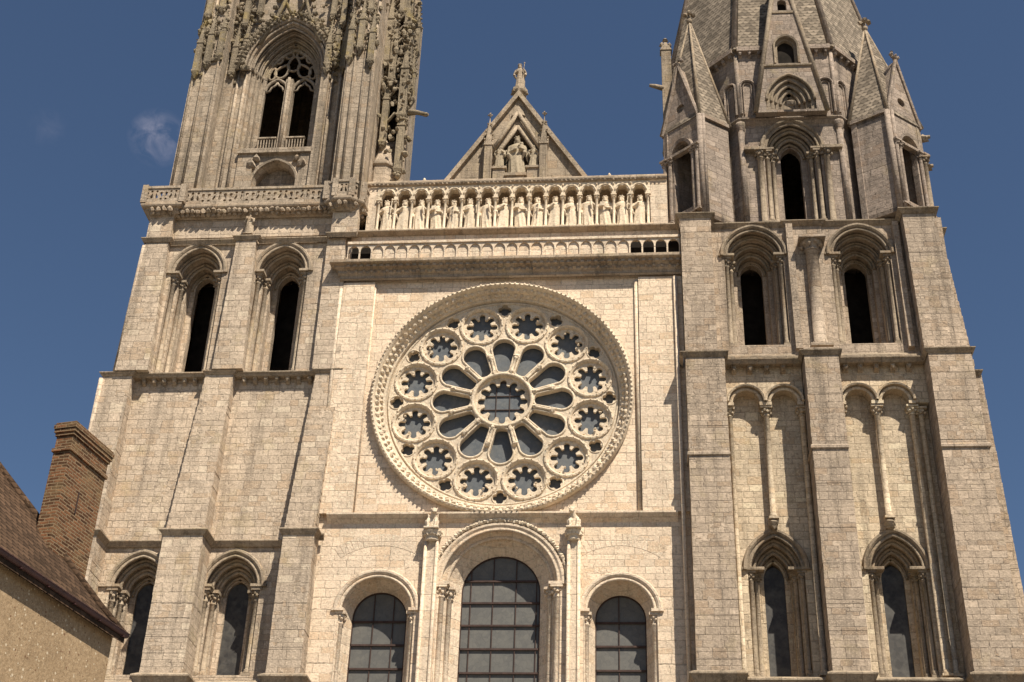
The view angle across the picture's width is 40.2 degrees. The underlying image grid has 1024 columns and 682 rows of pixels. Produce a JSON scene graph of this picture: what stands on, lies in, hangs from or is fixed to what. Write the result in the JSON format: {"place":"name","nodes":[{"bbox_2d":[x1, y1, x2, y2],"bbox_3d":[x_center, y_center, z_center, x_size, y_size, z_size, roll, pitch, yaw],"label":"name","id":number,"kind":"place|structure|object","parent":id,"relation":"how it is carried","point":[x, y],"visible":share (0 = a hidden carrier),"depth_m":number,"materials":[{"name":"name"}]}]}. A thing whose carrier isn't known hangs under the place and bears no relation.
{"place":"outdoors","nodes":[
{"label":"outdoors","id":0,"kind":"place"},
{"bbox_2d":[305,85,694,681],"bbox_3d":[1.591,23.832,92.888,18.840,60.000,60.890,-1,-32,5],"label":"cathedral front","id":1,"kind":"structure","parent":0,"point":[502,399],"depth_m":70.15,"materials":[{"name":"stone"}]},
{"bbox_2d":[351,248,370,258],"bbox_3d":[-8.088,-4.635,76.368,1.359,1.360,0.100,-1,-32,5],"label":"arched openings","id":2,"kind":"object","parent":1,"relation":"in","point":[365,252],"depth_m":76.39,"materials":[{"name":"black"}]},
{"bbox_2d":[331,569,419,681],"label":"lancet window","id":3,"kind":"structure","parent":1,"relation":"in","point":[375,609],"depth_m":66.11,"materials":[{"name":"glass"}]},
{"bbox_2d":[379,198,393,229],"bbox_3d":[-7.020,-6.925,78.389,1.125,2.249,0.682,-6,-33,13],"label":"king statue","id":4,"kind":"object","parent":1,"relation":"on","point":[386,213],"visible":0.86,"depth_m":78.25,"materials":[{"name":"stone"}]},
{"bbox_2d":[395,200,413,229],"bbox_3d":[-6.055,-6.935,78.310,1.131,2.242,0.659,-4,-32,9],"label":"king statue","id":5,"kind":"object","parent":1,"relation":"on","point":[403,212],"visible":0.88,"depth_m":78.17,"materials":[{"name":"stone"}]},
{"bbox_2d":[412,200,426,228],"bbox_3d":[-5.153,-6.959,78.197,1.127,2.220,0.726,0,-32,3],"label":"king statue","id":6,"kind":"object","parent":1,"relation":"on","point":[419,215],"visible":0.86,"depth_m":78.04,"materials":[{"name":"stone"}]},
{"bbox_2d":[423,508,439,529],"bbox_3d":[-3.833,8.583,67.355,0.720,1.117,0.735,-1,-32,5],"label":"beast statue","id":7,"kind":"object","parent":1,"relation":"on","point":[432,521],"visible":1,"depth_m":67.18,"materials":[{"name":"stone"}]},
{"bbox_2d":[429,200,443,228],"bbox_3d":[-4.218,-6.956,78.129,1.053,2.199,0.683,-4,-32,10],"label":"king statue","id":8,"kind":"object","parent":1,"relation":"on","point":[436,210],"visible":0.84,"depth_m":77.98,"materials":[{"name":"stone"}]},
{"bbox_2d":[446,200,459,227],"bbox_3d":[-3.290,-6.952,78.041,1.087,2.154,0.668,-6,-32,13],"label":"king statue","id":9,"kind":"object","parent":1,"relation":"on","point":[453,211],"visible":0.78,"depth_m":77.89,"materials":[{"name":"stone"}]},
{"bbox_2d":[462,198,479,227],"bbox_3d":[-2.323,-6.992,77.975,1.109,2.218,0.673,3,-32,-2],"label":"king statue","id":10,"kind":"object","parent":1,"relation":"on","point":[470,212],"visible":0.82,"depth_m":77.83,"materials":[{"name":"stone"}]},
{"bbox_2d":[479,198,493,226],"bbox_3d":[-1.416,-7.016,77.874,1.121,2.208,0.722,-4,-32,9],"label":"king statue","id":11,"kind":"object","parent":1,"relation":"on","point":[486,214],"visible":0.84,"depth_m":77.71,"materials":[{"name":"stone"}]},
{"bbox_2d":[432,518,566,681],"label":"lancet window","id":12,"kind":"structure","parent":1,"relation":"in","point":[499,584],"depth_m":66.27,"materials":[{"name":"glass"}]},
{"bbox_2d":[494,146,508,165],"bbox_3d":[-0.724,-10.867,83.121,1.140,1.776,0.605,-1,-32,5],"label":"angel statue","id":13,"kind":"object","parent":1,"relation":"on","point":[500,156],"visible":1,"depth_m":83.01,"materials":[{"name":"stone"}]},
{"bbox_2d":[370,282,633,511],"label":"rose window","id":14,"kind":"structure","parent":1,"relation":"in","point":[505,396],"depth_m":71.82,"materials":[{"name":"stone"}]},
{"bbox_2d":[496,197,510,226],"bbox_3d":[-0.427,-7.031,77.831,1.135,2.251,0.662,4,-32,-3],"label":"king statue","id":15,"kind":"object","parent":1,"relation":"on","point":[503,215],"visible":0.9,"depth_m":77.66,"materials":[{"name":"stone"}]},
{"bbox_2d":[506,136,526,171],"bbox_3d":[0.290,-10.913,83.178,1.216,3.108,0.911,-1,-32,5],"label":"virgin statue","id":16,"kind":"object","parent":1,"relation":"on","point":[516,152],"visible":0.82,"depth_m":83.00,"materials":[{"name":"stone"}]},
{"bbox_2d":[513,62,526,86],"bbox_3d":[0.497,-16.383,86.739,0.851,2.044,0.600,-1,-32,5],"label":"summit statue","id":17,"kind":"object","parent":1,"relation":"on","point":[520,73],"visible":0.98,"depth_m":86.64,"materials":[{"name":"beige stone"}]},
{"bbox_2d":[513,197,527,226],"bbox_3d":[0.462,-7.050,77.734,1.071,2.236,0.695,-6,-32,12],"label":"king statue","id":18,"kind":"object","parent":1,"relation":"on","point":[520,209],"visible":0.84,"depth_m":77.58,"materials":[{"name":"stone"}]},
{"bbox_2d":[525,145,539,164],"bbox_3d":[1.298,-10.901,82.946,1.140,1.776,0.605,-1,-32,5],"label":"angel statue","id":19,"kind":"object","parent":1,"relation":"on","point":[533,154],"visible":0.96,"depth_m":82.86,"materials":[{"name":"stone"}]},
{"bbox_2d":[530,197,544,225],"bbox_3d":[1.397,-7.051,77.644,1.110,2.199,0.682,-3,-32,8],"label":"king statue","id":20,"kind":"object","parent":1,"relation":"on","point":[537,209],"visible":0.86,"depth_m":77.50,"materials":[{"name":"stone"}]},
{"bbox_2d":[547,196,560,225],"bbox_3d":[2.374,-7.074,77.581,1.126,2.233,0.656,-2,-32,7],"label":"king statue","id":21,"kind":"object","parent":1,"relation":"on","point":[554,213],"visible":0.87,"depth_m":77.45,"materials":[{"name":"stone"}]},
{"bbox_2d":[564,197,577,224],"bbox_3d":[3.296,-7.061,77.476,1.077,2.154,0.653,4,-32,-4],"label":"king statue","id":22,"kind":"object","parent":1,"relation":"on","point":[570,210],"visible":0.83,"depth_m":77.33,"materials":[{"name":"stone"}]},
{"bbox_2d":[566,507,580,528],"bbox_3d":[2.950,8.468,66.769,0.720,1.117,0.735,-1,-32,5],"label":"beast statue","id":23,"kind":"object","parent":1,"relation":"on","point":[573,520],"visible":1,"depth_m":66.55,"materials":[{"name":"stone"}]},
{"bbox_2d":[581,195,594,224],"bbox_3d":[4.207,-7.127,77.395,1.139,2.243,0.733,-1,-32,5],"label":"king statue","id":24,"kind":"object","parent":1,"relation":"on","point":[587,211],"visible":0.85,"depth_m":77.23,"materials":[{"name":"stone"}]},
{"bbox_2d":[598,195,612,224],"bbox_3d":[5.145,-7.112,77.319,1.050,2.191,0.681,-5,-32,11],"label":"king statue","id":25,"kind":"object","parent":1,"relation":"on","point":[605,209],"visible":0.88,"depth_m":77.16,"materials":[{"name":"stone"}]},
{"bbox_2d":[580,572,663,681],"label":"lancet window","id":26,"kind":"structure","parent":1,"relation":"in","point":[620,610],"depth_m":65.09,"materials":[{"name":"glass"}]},
{"bbox_2d":[615,194,629,223],"bbox_3d":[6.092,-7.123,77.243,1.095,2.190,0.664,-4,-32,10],"label":"king statue","id":27,"kind":"object","parent":1,"relation":"on","point":[622,213],"visible":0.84,"depth_m":77.10,"materials":[{"name":"stone"}]},
{"bbox_2d":[632,195,646,223],"bbox_3d":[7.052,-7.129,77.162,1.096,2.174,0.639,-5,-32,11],"label":"king statue","id":28,"kind":"object","parent":1,"relation":"on","point":[639,213],"visible":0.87,"depth_m":77.03,"materials":[{"name":"stone"}]},
{"bbox_2d":[630,241,678,252],"bbox_3d":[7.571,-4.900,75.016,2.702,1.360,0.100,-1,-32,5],"label":"arched openings","id":29,"kind":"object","parent":1,"relation":"in","point":[661,246],"depth_m":75.03,"materials":[{"name":"black"}]},
{"bbox_2d":[0,0,1023,591],"label":"sky","id":30,"kind":"structure","parent":0,"point":[93,93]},
{"bbox_2d":[649,0,1023,681],"bbox_3d":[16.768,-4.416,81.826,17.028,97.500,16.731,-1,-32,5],"label":"bell tower","id":31,"kind":"structure","parent":0,"point":[849,518],"depth_m":69.66,"materials":[{"name":"stone"}]},
{"bbox_2d":[718,224,794,356],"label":"belfry window","id":32,"kind":"structure","parent":31,"relation":"in","point":[757,311],"depth_m":75.15,"materials":[{"name":"stone"}]},
{"bbox_2d":[741,529,813,676],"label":"lancet window","id":33,"kind":"structure","parent":31,"relation":"in","point":[781,642],"depth_m":65.53,"materials":[{"name":"stone"}]},
{"bbox_2d":[753,119,837,221],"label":"belfry window","id":34,"kind":"structure","parent":31,"relation":"in","point":[799,139],"depth_m":78.01,"materials":[{"name":"stone"}]},
{"bbox_2d":[824,223,907,354],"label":"belfry window","id":35,"kind":"structure","parent":31,"relation":"in","point":[866,306],"depth_m":74.62,"materials":[{"name":"stone"}]},
{"bbox_2d":[861,528,939,676],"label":"lancet window","id":36,"kind":"structure","parent":31,"relation":"in","point":[901,609],"depth_m":65.07,"materials":[{"name":"stone"}]},
{"label":"ground","id":37,"kind":"structure","parent":0,"visible":0},
{"bbox_2d":[0,421,129,681],"bbox_3d":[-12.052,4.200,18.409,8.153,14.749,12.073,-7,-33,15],"label":"townhouse","id":38,"kind":"structure","parent":37,"relation":"on","point":[59,622],"depth_m":22.59,"materials":[{"name":"paint"}]},
{"bbox_2d":[85,0,428,681],"bbox_3d":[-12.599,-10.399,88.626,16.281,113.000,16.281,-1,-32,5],"label":"bell tower","id":39,"kind":"structure","parent":37,"relation":"on","point":[211,421],"depth_m":74.93,"materials":[{"name":"stone"}]},
{"bbox_2d":[98,549,158,674],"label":"lancet window","id":40,"kind":"structure","parent":39,"relation":"in","point":[131,581],"depth_m":68.38,"materials":[{"name":"stone"}]},
{"bbox_2d":[151,244,227,372],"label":"belfry window","id":41,"kind":"structure","parent":39,"relation":"in","point":[196,266],"depth_m":77.56,"materials":[{"name":"stone"}]},
{"bbox_2d":[192,549,266,674],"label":"lancet window","id":42,"kind":"structure","parent":39,"relation":"in","point":[235,578],"depth_m":67.65,"materials":[{"name":"stone"}]},
{"bbox_2d":[243,214,254,234],"bbox_3d":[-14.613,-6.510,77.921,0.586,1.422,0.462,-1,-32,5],"label":"ledge statue","id":43,"kind":"object","parent":39,"relation":"on","point":[249,222],"visible":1,"depth_m":77.79,"materials":[{"name":"beige stone"}]},
{"bbox_2d":[245,242,312,370],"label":"belfry window","id":44,"kind":"structure","parent":39,"relation":"in","point":[279,264],"depth_m":77.31,"materials":[{"name":"stone"}]},
{"bbox_2d":[233,25,325,199],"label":"tracery window","id":45,"kind":"structure","parent":39,"relation":"in","point":[293,40],"depth_m":85.41,"materials":[{"name":"stone"}]}
]}

